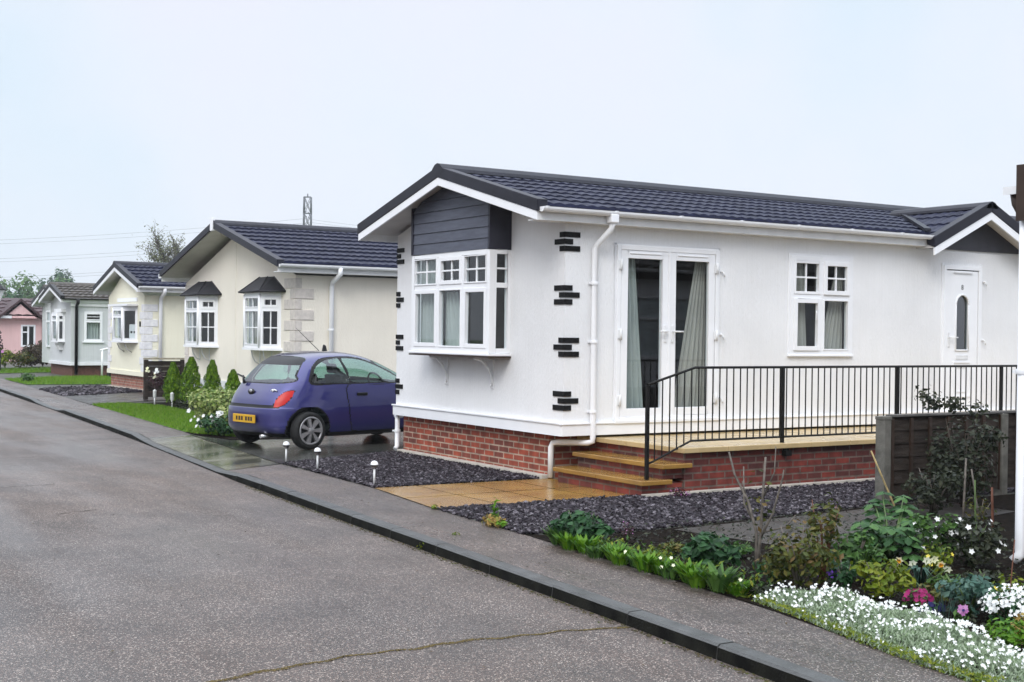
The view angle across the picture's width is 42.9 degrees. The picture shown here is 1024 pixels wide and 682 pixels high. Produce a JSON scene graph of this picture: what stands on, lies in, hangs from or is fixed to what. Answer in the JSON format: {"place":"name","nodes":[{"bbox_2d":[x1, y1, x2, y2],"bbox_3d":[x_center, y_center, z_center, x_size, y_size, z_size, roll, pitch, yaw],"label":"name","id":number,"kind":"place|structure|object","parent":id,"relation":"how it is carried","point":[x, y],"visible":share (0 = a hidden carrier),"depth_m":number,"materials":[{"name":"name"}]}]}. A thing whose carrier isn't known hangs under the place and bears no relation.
{"place":"outdoors","nodes":[
{"label":"outdoors","id":0,"kind":"place"},
{"bbox_2d":[0,366,50,372],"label":"grass","id":1,"kind":"structure","parent":0,"point":[24,369],"depth_m":49.25,"materials":[{"name":"green plant"}]},
{"bbox_2d":[5,374,110,383],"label":"grass","id":2,"kind":"structure","parent":0,"point":[79,379],"depth_m":40.48,"materials":[{"name":"green plant"}]},
{"bbox_2d":[64,392,186,403],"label":"neighbour driveway","id":3,"kind":"structure","parent":0,"point":[116,397],"depth_m":31.18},
{"bbox_2d":[143,358,184,399],"bbox_3d":[-8.257,0.892,30.975,0.990,0.985,0.130,0,0,-33],"label":"wooden fence","id":4,"kind":"object","parent":3,"relation":"on","point":[163,366],"visible":0.63,"depth_m":30.85,"materials":[{"name":"brown wood"}]},
{"bbox_2d":[92,402,235,436],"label":"lawn","id":5,"kind":"structure","parent":0,"point":[144,419],"depth_m":24.25,"materials":[{"name":"plant"}]},
{"bbox_2d":[187,431,290,439],"bbox_3d":[-4.422,1.492,20.779,1.120,0.001,2.100,0,0,-33],"label":"shrub bed","id":6,"kind":"object","parent":5,"relation":"on","point":[223,437],"visible":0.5,"depth_m":20.33,"materials":[{"name":"soil"}]},
{"bbox_2d":[186,385,236,431],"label":"variegated shrub","id":7,"kind":"object","parent":6,"relation":"on","point":[204,403],"visible":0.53,"depth_m":20.78,"materials":[{"name":"green plant"}]},
{"bbox_2d":[195,411,233,435],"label":"rose shrub","id":8,"kind":"object","parent":6,"relation":"on","point":[220,429],"visible":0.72,"depth_m":20.37,"materials":[{"name":"green plant"}]},
{"bbox_2d":[191,432,403,462],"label":"driveway","id":9,"kind":"structure","parent":0,"point":[274,449],"depth_m":18.95,"materials":[{"name":"concrete"}]},
{"bbox_2d":[228,328,403,449],"bbox_3d":[-2.555,0.668,19.817,1.910,1.723,3.648,1,1,44],"label":"parked car","id":10,"kind":"object","parent":9,"relation":"on","point":[307,408],"visible":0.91,"depth_m":18.73,"materials":[{"name":"paint"}]},
{"bbox_2d":[0,392,771,681],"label":"road","id":11,"kind":"structure","parent":0,"point":[247,602],"depth_m":8.69,"materials":[{"name":"grey asphalt"}]},
{"bbox_2d":[206,626,626,681],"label":"crack moss","id":12,"kind":"object","parent":11,"relation":"on","point":[286,667],"visible":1,"depth_m":7.25,"materials":[{"name":"green plant"}]},
{"bbox_2d":[0,387,845,681],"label":"kerb","id":13,"kind":"structure","parent":11,"relation":"on","point":[756,662],"depth_m":8.92,"materials":[{"name":"concrete"}]},
{"bbox_2d":[245,486,773,681],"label":"kerb litter","id":14,"kind":"object","parent":11,"relation":"on","point":[641,632],"visible":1,"depth_m":8.93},
{"bbox_2d":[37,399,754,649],"bbox_3d":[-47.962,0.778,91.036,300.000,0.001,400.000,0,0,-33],"label":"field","id":15,"kind":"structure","parent":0,"point":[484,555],"depth_m":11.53,"materials":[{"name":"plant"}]},
{"bbox_2d":[0,270,38,298],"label":"tree","id":16,"kind":"object","parent":15,"relation":"on","point":[28,286],"visible":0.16,"depth_m":154.51,"materials":[{"name":"green plant"}]},
{"bbox_2d":[136,219,184,262],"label":"tree","id":17,"kind":"object","parent":15,"relation":"on","point":[163,257],"visible":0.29,"depth_m":94.84,"materials":[{"name":"brown plant"}]},
{"bbox_2d":[303,194,311,224],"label":"pylon","id":18,"kind":"object","parent":15,"relation":"on","point":[307,206],"visible":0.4,"depth_m":199.34,"materials":[{"name":"metal"}]},
{"bbox_2d":[0,378,974,681],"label":"pavement","id":19,"kind":"structure","parent":0,"point":[764,630],"depth_m":9.02,"materials":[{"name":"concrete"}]},
{"bbox_2d":[148,435,280,469],"bbox_3d":[-4.287,1.543,18.435,0.754,0.050,4.897,1,0,-27],"label":"driveway crossing","id":20,"kind":"object","parent":19,"relation":"on","point":[198,447],"visible":1,"depth_m":18.10,"materials":[{"name":"concrete"}]},
{"bbox_2d":[482,496,507,527],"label":"weed tuft","id":21,"kind":"object","parent":19,"relation":"on","point":[493,520],"visible":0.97,"depth_m":11.36,"materials":[{"name":"plant"}]},
{"bbox_2d":[377,478,624,507],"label":"sandstone path","id":22,"kind":"structure","parent":0,"point":[419,494],"depth_m":13.75,"materials":[{"name":"beige stone"}]},
{"bbox_2d":[0,362,1023,677],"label":"plot ground","id":23,"kind":"structure","parent":0,"point":[36,374],"depth_m":15.73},
{"bbox_2d":[0,298,41,361],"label":"park home","id":24,"kind":"object","parent":23,"relation":"on","point":[20,323],"visible":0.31,"depth_m":61.27,"materials":[{"name":"paint"}]},
{"bbox_2d":[20,343,41,366],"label":"hedge plant","id":25,"kind":"object","parent":23,"relation":"on","point":[36,352],"visible":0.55,"depth_m":53.49,"materials":[{"name":"green plant"}]},
{"bbox_2d":[31,282,109,375],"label":"park home","id":26,"kind":"object","parent":23,"relation":"on","point":[70,310],"visible":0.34,"depth_m":45.23,"materials":[{"name":"paint"}]},
{"bbox_2d":[51,312,64,341],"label":"bay window","id":27,"kind":"structure","parent":26,"relation":"in","point":[57,314],"depth_m":45.37,"materials":[{"name":"white plastic"}]},
{"bbox_2d":[82,312,103,342],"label":"window","id":28,"kind":"structure","parent":26,"relation":"in","point":[86,320],"depth_m":45.02,"materials":[{"name":"white plastic"}]},
{"bbox_2d":[87,322,99,338],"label":"curtain","id":29,"kind":"object","parent":26,"relation":"hanging from","point":[93,330],"visible":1,"depth_m":45.17,"materials":[{"name":"white fabric"}]},
{"bbox_2d":[39,384,142,395],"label":"slate chippings","id":30,"kind":"object","parent":23,"relation":"on","point":[80,390],"visible":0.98,"depth_m":33.95,"materials":[{"name":"grey gravel"}]},
{"bbox_2d":[93,261,186,390],"bbox_3d":[-6.350,-0.380,38.620,10.812,3.570,4.440,0,0,-33],"label":"park home","id":31,"kind":"object","parent":23,"relation":"on","point":[146,301],"visible":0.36,"depth_m":34.96,"materials":[{"name":"paint"}]},
{"bbox_2d":[108,297,137,351],"bbox_3d":[-10.602,-0.436,35.582,0.351,1.480,1.949,0,0,-33],"label":"bay window","id":32,"kind":"structure","parent":31,"relation":"in","point":[121,308],"depth_m":35.16,"materials":[{"name":"white plastic"}]},
{"bbox_2d":[145,367,164,401],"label":"standard rose","id":33,"kind":"object","parent":23,"relation":"on","point":[155,382],"visible":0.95,"depth_m":29.57,"materials":[{"name":"green plant"}]},
{"bbox_2d":[135,402,208,412],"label":"border soil","id":34,"kind":"structure","parent":23,"relation":"on","point":[164,403],"depth_m":29.12,"materials":[{"name":"soil"}]},
{"bbox_2d":[162,361,180,402],"bbox_3d":[-7.403,0.928,28.441,0.449,0.970,0.470,0,0,-33],"label":"conifer","id":35,"kind":"object","parent":34,"relation":"on","point":[173,383],"visible":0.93,"depth_m":28.33,"materials":[{"name":"green plant"}]},
{"bbox_2d":[178,356,203,402],"bbox_3d":[-6.734,0.873,27.436,0.516,1.109,0.535,1,0,10],"label":"conifer","id":36,"kind":"object","parent":34,"relation":"on","point":[188,378],"visible":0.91,"depth_m":27.31,"materials":[{"name":"green plant"}]},
{"bbox_2d":[203,359,222,398],"bbox_3d":[-6.043,0.904,26.338,0.408,1.080,0.422,1,0,-9],"label":"conifer","id":37,"kind":"object","parent":34,"relation":"on","point":[211,380],"visible":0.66,"depth_m":26.25,"materials":[{"name":"green plant"}]},
{"bbox_2d":[224,369,240,406],"bbox_3d":[-5.407,0.998,25.347,0.429,0.921,0.419,0,0,-33],"label":"conifer","id":38,"kind":"object","parent":34,"relation":"on","point":[233,382],"visible":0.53,"depth_m":25.26,"materials":[{"name":"green plant"}]},
{"bbox_2d":[159,218,397,393],"bbox_3d":[-0.654,-0.447,29.672,12.830,3.970,6.948,0,0,-33],"label":"park home","id":39,"kind":"object","parent":23,"relation":"on","point":[330,288],"visible":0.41,"depth_m":25.03,"materials":[{"name":"paint"}]},
{"bbox_2d":[180,281,221,360],"bbox_3d":[-6.742,-0.432,27.959,0.437,1.711,2.042,0,0,-33],"label":"bay window","id":40,"kind":"structure","parent":39,"relation":"in","point":[206,291],"depth_m":27.53,"materials":[{"name":"white plastic"}]},
{"bbox_2d":[238,276,285,365],"bbox_3d":[-4.871,-0.388,25.025,0.437,1.711,1.914,0,0,-33],"label":"bay window","id":41,"kind":"structure","parent":39,"relation":"in","point":[262,288],"depth_m":24.61,"materials":[{"name":"white plastic"}]},
{"bbox_2d":[282,450,538,487],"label":"slate chippings","id":42,"kind":"object","parent":23,"relation":"on","point":[397,468],"visible":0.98,"depth_m":15.62,"materials":[{"name":"grey gravel"}]},
{"bbox_2d":[357,163,1018,478],"bbox_3d":[5.026,-0.242,19.941,14.112,3.835,4.632,0,0,-33],"label":"park home","id":43,"kind":"object","parent":23,"relation":"on","point":[528,375],"visible":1,"depth_m":16.55,"materials":[{"name":"paint"}]},
{"bbox_2d":[421,260,435,342],"bbox_3d":[-1.040,-0.500,16.999,0.050,1.180,0.580,0,0,-33],"label":"curtain","id":44,"kind":"object","parent":43,"relation":"hanging from","point":[427,318],"visible":0.49,"depth_m":17.07,"materials":[{"name":"white fabric"}]},
{"bbox_2d":[445,292,459,345],"bbox_3d":[-0.721,-0.262,16.495,0.050,0.720,0.460,0,0,-33],"label":"curtain","id":45,"kind":"object","parent":43,"relation":"hanging from","point":[452,319],"visible":0.86,"depth_m":16.53,"materials":[{"name":"white fabric"}]},
{"bbox_2d":[408,249,510,388],"bbox_3d":[-0.684,-0.266,16.456,0.330,1.689,2.015,0,0,-33],"label":"bay window","id":46,"kind":"structure","parent":43,"relation":"in","point":[487,350],"depth_m":16.06,"materials":[{"name":"white plastic"}]},
{"bbox_2d":[626,258,642,407],"bbox_3d":[1.409,-0.039,15.449,0.400,1.900,0.050,0,0,-33],"label":"curtain","id":47,"kind":"object","parent":43,"relation":"hanging from","point":[634,392],"visible":0.49,"depth_m":15.46,"materials":[{"name":"grey fabric"}]},
{"bbox_2d":[613,242,725,423],"bbox_3d":[1.883,-0.087,15.568,1.667,2.102,0.147,0,0,-33],"label":"french door","id":48,"kind":"structure","parent":43,"relation":"in","point":[668,256],"depth_m":15.53,"materials":[{"name":"white plastic"}]},
{"bbox_2d":[675,262,705,406],"bbox_3d":[2.151,-0.043,15.922,0.520,1.920,0.050,0,0,-33],"label":"curtain","id":49,"kind":"object","parent":43,"relation":"hanging from","point":[692,349],"visible":0.85,"depth_m":15.97,"materials":[{"name":"grey fabric"}]},
{"bbox_2d":[796,263,805,345],"bbox_3d":[3.678,-0.300,16.879,0.420,1.460,0.050,0,0,-33],"label":"curtain","id":50,"kind":"object","parent":43,"relation":"hanging from","point":[801,336],"visible":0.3,"depth_m":16.92,"materials":[{"name":"white fabric"}]},
{"bbox_2d":[787,253,853,355],"bbox_3d":[4.004,-0.459,16.936,1.176,1.319,0.111,0,0,-33],"label":"window","id":51,"kind":"structure","parent":43,"relation":"in","point":[822,262],"depth_m":16.88,"materials":[{"name":"white plastic"}]},
{"bbox_2d":[824,267,842,348],"bbox_3d":[4.175,-0.296,17.197,0.500,1.460,0.050,0,0,-33],"label":"curtain","id":52,"kind":"object","parent":43,"relation":"hanging from","point":[833,331],"visible":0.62,"depth_m":17.25,"materials":[{"name":"white fabric"}]},
{"bbox_2d":[940,263,986,410],"bbox_3d":[6.371,-0.053,18.433,0.917,2.069,0.141,0,0,-33],"label":"front door","id":53,"kind":"structure","parent":43,"relation":"in","point":[961,291],"depth_m":18.42,"materials":[{"name":"white plastic"}]},
{"bbox_2d":[436,479,1014,534],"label":"slate chippings","id":54,"kind":"object","parent":23,"relation":"on","point":[528,517],"visible":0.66,"depth_m":12.61,"materials":[{"name":"grey gravel"}]},
{"bbox_2d":[528,494,1023,680],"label":"flower bed","id":55,"kind":"object","parent":23,"relation":"on","point":[1006,502],"visible":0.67,"depth_m":9.84,"materials":[{"name":"soil"}]},
{"bbox_2d":[540,525,569,545],"bbox_3d":[0.373,1.546,10.392,0.274,0.164,0.281,1,0,-17],"label":"primrose","id":56,"kind":"object","parent":55,"relation":"on","point":[553,540],"visible":0.63,"depth_m":10.34,"materials":[{"name":"green plant"}]},
{"bbox_2d":[551,531,585,550],"bbox_3d":[0.449,1.561,10.168,0.272,0.139,0.299,0,0,-33],"label":"primrose","id":57,"kind":"object","parent":55,"relation":"on","point":[565,542],"visible":0.89,"depth_m":10.11,"materials":[{"name":"green plant"}]},
{"bbox_2d":[549,509,614,539],"bbox_3d":[0.560,1.492,10.396,0.538,0.298,0.510,1,0,8],"label":"hellebore","id":58,"kind":"object","parent":55,"relation":"on","point":[578,522],"visible":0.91,"depth_m":10.29,"materials":[{"name":"green plant"}]},
{"bbox_2d":[571,534,600,554],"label":"primrose","id":59,"kind":"object","parent":55,"relation":"on","point":[579,542],"visible":0.82,"depth_m":9.97,"materials":[{"name":"green plant"}]},
{"bbox_2d":[581,543,610,558],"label":"primrose","id":60,"kind":"object","parent":55,"relation":"on","point":[592,551],"visible":0.93,"depth_m":9.76,"materials":[{"name":"green plant"}]},
{"bbox_2d":[596,541,633,559],"bbox_3d":[0.777,1.566,9.709,0.282,0.144,0.273,1,0,17],"label":"primrose","id":61,"kind":"object","parent":55,"relation":"on","point":[617,550],"visible":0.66,"depth_m":9.71,"materials":[{"name":"green plant"}]},
{"bbox_2d":[605,545,634,565],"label":"primrose","id":62,"kind":"object","parent":55,"relation":"on","point":[616,558],"visible":0.91,"depth_m":9.49,"materials":[{"name":"green plant"}]},
{"bbox_2d":[626,549,663,572],"bbox_3d":[0.946,1.568,9.278,0.304,0.150,0.271,1,0,23],"label":"primrose","id":63,"kind":"object","parent":55,"relation":"on","point":[640,563],"visible":0.91,"depth_m":9.24,"materials":[{"name":"green plant"}]},
{"bbox_2d":[643,556,675,575],"bbox_3d":[1.056,1.575,9.153,0.264,0.140,0.271,0,0,-33],"label":"primrose","id":64,"kind":"object","parent":55,"relation":"on","point":[661,563],"visible":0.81,"depth_m":9.14,"materials":[{"name":"green plant"}]},
{"bbox_2d":[656,562,685,580],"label":"primrose","id":65,"kind":"object","parent":55,"relation":"on","point":[665,572],"visible":0.8,"depth_m":8.97,"materials":[{"name":"green plant"}]},
{"bbox_2d":[656,538,689,554],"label":"plant","id":66,"kind":"object","parent":55,"relation":"on","point":[675,547],"visible":0.9,"depth_m":10.02,"materials":[{"name":"green plant"}]},
{"bbox_2d":[583,533,777,597],"bbox_3d":[1.088,1.582,9.598,0.506,0.177,2.615,1,0,-28],"label":"edging growth","id":67,"kind":"object","parent":55,"relation":"on","point":[713,562],"visible":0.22,"depth_m":9.05,"materials":[{"name":"green plant"}]},
{"bbox_2d":[670,558,706,582],"bbox_3d":[1.215,1.571,8.895,0.313,0.156,0.291,1,0,-2],"label":"primrose","id":68,"kind":"object","parent":55,"relation":"on","point":[682,565],"visible":0.5,"depth_m":8.86,"materials":[{"name":"green plant"}]},
{"bbox_2d":[675,565,711,588],"bbox_3d":[1.238,1.579,8.708,0.276,0.144,0.298,0,0,-33],"label":"primrose","id":69,"kind":"object","parent":55,"relation":"on","point":[694,579],"visible":0.88,"depth_m":8.66,"materials":[{"name":"green plant"}]},
{"bbox_2d":[680,531,741,567],"bbox_3d":[1.425,1.508,9.315,0.419,0.300,0.443,0,0,-33],"label":"hellebore","id":70,"kind":"object","parent":55,"relation":"on","point":[707,546],"visible":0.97,"depth_m":9.21,"materials":[{"name":"green plant"}]},
{"bbox_2d":[696,561,744,593],"bbox_3d":[1.368,1.561,8.598,0.354,0.184,0.349,0,0,-33],"label":"primrose","id":71,"kind":"object","parent":55,"relation":"on","point":[715,580],"visible":0.98,"depth_m":8.54,"materials":[{"name":"green plant"}]},
{"bbox_2d":[722,577,753,595],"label":"primrose","id":72,"kind":"object","parent":55,"relation":"on","point":[737,588],"visible":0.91,"depth_m":8.44,"materials":[{"name":"green plant"}]},
{"bbox_2d":[731,541,754,557],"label":"plant","id":73,"kind":"object","parent":55,"relation":"on","point":[745,549],"visible":0.56,"depth_m":9.90,"materials":[{"name":"green plant"}]},
{"bbox_2d":[747,583,773,595],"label":"plant","id":74,"kind":"object","parent":55,"relation":"on","point":[762,589],"visible":0.64,"depth_m":8.41,"materials":[{"name":"green plant"}]},
{"bbox_2d":[728,446,795,574],"bbox_3d":[1.752,1.199,9.212,0.516,0.922,0.166,1,1,41],"label":"bare rose","id":75,"kind":"object","parent":55,"relation":"on","point":[759,540],"visible":0.96,"depth_m":9.21,"materials":[{"name":"brown plant"}]},
{"bbox_2d":[755,519,843,589],"bbox_3d":[1.892,1.417,8.491,0.493,0.505,0.554,0,0,-33],"label":"rose bush","id":76,"kind":"object","parent":55,"relation":"on","point":[792,557],"visible":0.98,"depth_m":8.42,"materials":[{"name":"green plant"}]},
{"bbox_2d":[608,509,1023,643],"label":"bed weeds","id":77,"kind":"object","parent":55,"relation":"on","point":[868,595],"visible":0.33,"depth_m":10.53,"materials":[{"name":"green plant"}]},
{"bbox_2d":[800,492,843,584],"bbox_3d":[2.112,1.346,8.866,0.293,0.641,0.315,1,0,5],"label":"rose shoot","id":78,"kind":"object","parent":55,"relation":"on","point":[833,520],"visible":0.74,"depth_m":8.83,"materials":[{"name":"green plant"}]},
{"bbox_2d":[828,559,856,590],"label":"shrub","id":79,"kind":"object","parent":55,"relation":"on","point":[844,577],"visible":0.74,"depth_m":8.47,"materials":[{"name":"green plant"}]},
{"bbox_2d":[828,530,887,582],"bbox_3d":[2.366,1.490,9.006,0.414,0.361,0.466,0,0,-33],"label":"leafy shrub","id":80,"kind":"object","parent":55,"relation":"on","point":[849,549],"visible":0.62,"depth_m":8.95,"materials":[{"name":"green plant"}]},
{"bbox_2d":[849,558,916,601],"bbox_3d":[2.380,1.531,8.356,0.365,0.292,0.424,0,0,-33],"label":"shrub","id":81,"kind":"object","parent":55,"relation":"on","point":[881,580],"visible":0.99,"depth_m":8.30,"materials":[{"name":"yellow plant"}]},
{"bbox_2d":[752,594,1017,681],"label":"carpet edge","id":82,"kind":"object","parent":55,"relation":"on","point":[958,669],"visible":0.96,"depth_m":7.00,"materials":[{"name":"green plant"}]},
{"bbox_2d":[753,586,1023,681],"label":"silver carpet","id":83,"kind":"object","parent":55,"relation":"on","point":[920,634],"visible":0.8,"depth_m":7.16,"materials":[{"name":"green plant"}]},
{"bbox_2d":[754,581,1023,680],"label":"white flowers","id":84,"kind":"object","parent":55,"relation":"on","point":[929,620],"visible":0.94,"depth_m":7.26,"materials":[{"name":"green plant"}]},
{"bbox_2d":[850,491,930,561],"bbox_3d":[2.911,1.463,10.122,0.690,0.494,1.132,1,0,22],"label":"hydrangea","id":85,"kind":"object","parent":55,"relation":"on","point":[887,539],"visible":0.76,"depth_m":9.88,"materials":[{"name":"green plant"}]},
{"bbox_2d":[901,588,933,610],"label":"primula","id":86,"kind":"object","parent":55,"relation":"on","point":[920,596],"visible":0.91,"depth_m":8.06,"materials":[{"name":"pink plant"}]},
{"bbox_2d":[895,556,952,587],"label":"daffodil","id":87,"kind":"object","parent":55,"relation":"on","point":[914,567],"visible":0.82,"depth_m":8.84,"materials":[{"name":"beige plant"}]},
{"bbox_2d":[909,582,948,602],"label":"plant","id":88,"kind":"object","parent":55,"relation":"on","point":[935,595],"visible":0.41,"depth_m":8.33,"materials":[{"name":"green plant"}]},
{"bbox_2d":[919,601,945,615],"bbox_3d":[2.548,1.629,7.908,0.165,0.110,0.141,1,0,25],"label":"campanula","id":89,"kind":"object","parent":55,"relation":"on","point":[931,606],"visible":0.6,"depth_m":7.88,"materials":[{"name":"blue plant"}]},
{"bbox_2d":[909,509,961,558],"bbox_3d":[3.160,1.474,9.752,0.376,0.404,0.384,1,0,13],"label":"anemone","id":90,"kind":"object","parent":55,"relation":"on","point":[921,524],"visible":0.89,"depth_m":9.68,"materials":[{"name":"green plant"}]},
{"bbox_2d":[920,543,953,574],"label":"wallflower","id":91,"kind":"object","parent":55,"relation":"on","point":[941,557],"visible":0.7,"depth_m":9.27,"materials":[{"name":"yellow plant"}]},
{"bbox_2d":[953,604,968,626],"bbox_3d":[2.627,1.608,7.632,0.090,0.154,0.108,1,0,14],"label":"pansy","id":92,"kind":"object","parent":55,"relation":"on","point":[962,610],"visible":0.77,"depth_m":7.60,"materials":[{"name":"pink plant"}]},
{"bbox_2d":[934,573,1000,617],"bbox_3d":[2.785,1.544,7.903,0.386,0.282,0.359,0,0,-33],"label":"columbine","id":93,"kind":"object","parent":55,"relation":"on","point":[974,590],"visible":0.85,"depth_m":7.85,"materials":[{"name":"green plant"}]},
{"bbox_2d":[935,515,1008,566],"bbox_3d":[3.430,1.483,9.665,0.487,0.396,0.499,1,1,42],"label":"anemone","id":94,"kind":"object","parent":55,"relation":"on","point":[971,549],"visible":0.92,"depth_m":9.59,"materials":[{"name":"green plant"}]},
{"bbox_2d":[962,495,996,524],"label":"pale weed","id":95,"kind":"object","parent":55,"relation":"on","point":[980,511],"visible":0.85,"depth_m":11.83,"materials":[{"name":"green plant"}]},
{"bbox_2d":[962,569,1005,583],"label":"plant","id":96,"kind":"object","parent":55,"relation":"on","point":[991,575],"visible":0.66,"depth_m":8.93,"materials":[{"name":"green plant"}]},
{"bbox_2d":[977,583,1023,626],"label":"candytuft","id":97,"kind":"object","parent":55,"relation":"on","point":[1016,605],"visible":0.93,"depth_m":7.60,"materials":[{"name":"white plant"}]},
{"bbox_2d":[980,617,1023,650],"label":"shrub","id":98,"kind":"object","parent":55,"relation":"on","point":[1008,635],"visible":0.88,"depth_m":7.06,"materials":[{"name":"green plant"}]},
{"bbox_2d":[991,573,1023,618],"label":"candytuft","id":99,"kind":"object","parent":55,"relation":"on","point":[1003,581],"visible":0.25,"depth_m":7.90,"materials":[{"name":"white plant"}]},
{"bbox_2d":[875,410,1016,504],"bbox_3d":[5.283,1.238,14.133,3.705,0.960,0.185,0,0,-33],"label":"wooden fence","id":100,"kind":"object","parent":23,"relation":"on","point":[901,449],"visible":0.71,"depth_m":13.50,"materials":[{"name":"wood"}]},
{"bbox_2d":[1003,164,1023,563],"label":"neighbour home","id":101,"kind":"object","parent":23,"relation":"on","point":[1016,193],"visible":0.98,"depth_m":9.78,"materials":[{"name":"white paint"}]},
{"bbox_2d":[0,0,1023,294],"label":"sky","id":102,"kind":"structure","parent":0,"point":[117,116],"materials":[{"name":"white"}]},
{"bbox_2d":[553,424,875,497],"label":"terrace","id":103,"kind":"structure","parent":0,"point":[613,463],"depth_m":14.48,"materials":[{"name":"brick"}]},
{"bbox_2d":[644,365,1016,479],"bbox_3d":[5.063,0.884,15.839,8.647,1.179,0.127,0,0,-33],"label":"railing","id":104,"kind":"object","parent":103,"relation":"on","point":[897,403],"visible":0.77,"depth_m":14.67,"materials":[{"name":"black metal"}]},
{"bbox_2d":[675,501,1014,548],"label":"garden paving","id":105,"kind":"structure","parent":0,"point":[956,508],"depth_m":11.74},
{"bbox_2d":[901,464,964,515],"bbox_3d":[3.949,1.418,12.352,0.568,0.500,0.575,1,0,-4],"label":"dull shrub","id":106,"kind":"object","parent":105,"relation":"on","point":[928,495],"visible":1,"depth_m":12.27,"materials":[{"name":"green plant"}]},
{"bbox_2d":[914,385,1008,506],"bbox_3d":[4.506,1.054,13.023,0.906,1.231,0.762,0,0,-33],"label":"climbing rose","id":107,"kind":"object","parent":105,"relation":"on","point":[959,456],"visible":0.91,"depth_m":12.97,"materials":[{"name":"green plant"}]},
{"label":"far lawn","id":108,"kind":"structure","parent":0,"visible":0},
{"bbox_2d":[6,350,36,367],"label":"olive shrub","id":109,"kind":"object","parent":108,"relation":"on","point":[23,357],"visible":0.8,"depth_m":51.68,"materials":[{"name":"green plant"}]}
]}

